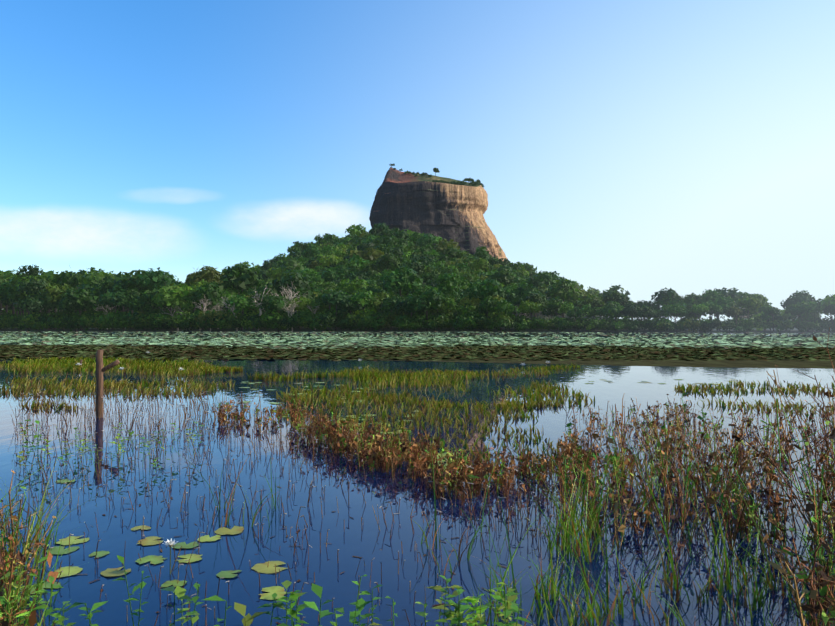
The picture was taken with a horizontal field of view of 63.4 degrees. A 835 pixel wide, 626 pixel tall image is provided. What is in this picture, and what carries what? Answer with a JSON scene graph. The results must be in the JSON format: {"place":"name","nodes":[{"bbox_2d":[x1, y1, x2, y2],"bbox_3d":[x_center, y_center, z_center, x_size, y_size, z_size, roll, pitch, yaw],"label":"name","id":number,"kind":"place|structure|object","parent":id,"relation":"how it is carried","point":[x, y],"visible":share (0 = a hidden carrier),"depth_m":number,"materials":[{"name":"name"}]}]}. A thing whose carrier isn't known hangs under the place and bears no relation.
{"place":"outdoors","nodes":[
{"label":"outdoors","id":0,"kind":"place"},
{"bbox_2d":[0,331,834,625],"bbox_3d":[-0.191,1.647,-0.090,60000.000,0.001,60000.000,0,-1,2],"label":"water","id":1,"kind":"structure","parent":0,"point":[368,541],"depth_m":6.30,"materials":[{"name":"blue liquid"}]},
{"bbox_2d":[79,349,119,417],"bbox_3d":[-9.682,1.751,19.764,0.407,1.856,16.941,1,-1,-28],"label":"fence post","id":2,"kind":"object","parent":1,"relation":"in","point":[100,369],"visible":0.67,"depth_m":12.38,"materials":[{"name":"brown wood"}]},
{"bbox_2d":[76,352,549,573],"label":"water lily flowers","id":3,"kind":"object","parent":1,"relation":"on","point":[170,543],"visible":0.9,"depth_m":4.54,"materials":[{"name":"white plant"}]},
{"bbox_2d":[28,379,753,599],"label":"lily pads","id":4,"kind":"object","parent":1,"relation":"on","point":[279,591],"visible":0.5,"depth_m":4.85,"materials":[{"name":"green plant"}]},
{"bbox_2d":[0,327,834,625],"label":"dry reeds","id":5,"kind":"object","parent":1,"relation":"on","point":[363,444],"visible":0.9,"depth_m":6.45,"materials":[{"name":"brown plant"}]},
{"bbox_2d":[0,408,834,625],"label":"plants","id":6,"kind":"object","parent":1,"relation":"on","point":[457,618],"visible":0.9,"depth_m":3.99,"materials":[{"name":"green plant"}]},
{"bbox_2d":[0,344,834,360],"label":"floating mat","id":7,"kind":"object","parent":1,"relation":"on","point":[441,353],"visible":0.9,"depth_m":43.30,"materials":[{"name":"green plant"}]},
{"bbox_2d":[0,331,834,349],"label":"lotus leaves","id":8,"kind":"object","parent":1,"relation":"on","point":[370,340],"visible":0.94,"depth_m":85.48,"materials":[{"name":"green plant"}]},
{"bbox_2d":[49,348,834,367],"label":"bank","id":9,"kind":"structure","parent":1,"relation":"on","point":[788,363],"depth_m":31.94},
{"bbox_2d":[0,356,834,481],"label":"marsh grass","id":10,"kind":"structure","parent":0,"point":[141,367],"depth_m":17.29,"materials":[{"name":"green plant"}]},
{"bbox_2d":[0,282,834,332],"bbox_3d":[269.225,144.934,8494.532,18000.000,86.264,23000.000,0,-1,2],"label":"ground","id":11,"kind":"structure","parent":0,"point":[451,329],"depth_m":308.34,"materials":[{"name":"green plant"}]},
{"bbox_2d":[37,281,753,330],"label":"bare trees","id":12,"kind":"object","parent":11,"relation":"on","point":[292,307],"visible":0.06,"depth_m":327.27,"materials":[{"name":"grey plant"}]},
{"bbox_2d":[0,223,834,331],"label":"forest","id":13,"kind":"object","parent":11,"relation":"on","point":[379,261],"materials":[{"name":"green plant"}]},
{"bbox_2d":[369,167,506,260],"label":"rock formation","id":14,"kind":"object","parent":11,"relation":"on","point":[420,203],"visible":0.48,"depth_m":789.27,"materials":[{"name":"brown stone"}]},
{"bbox_2d":[389,163,484,186],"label":"summit trees","id":15,"kind":"object","parent":14,"relation":"on","point":[471,180],"visible":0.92,"depth_m":813.10,"materials":[{"name":"green plant"}]},
{"bbox_2d":[0,0,834,321],"label":"sky","id":16,"kind":"structure","parent":0,"point":[644,147],"materials":[{"name":"blue"}]}
]}

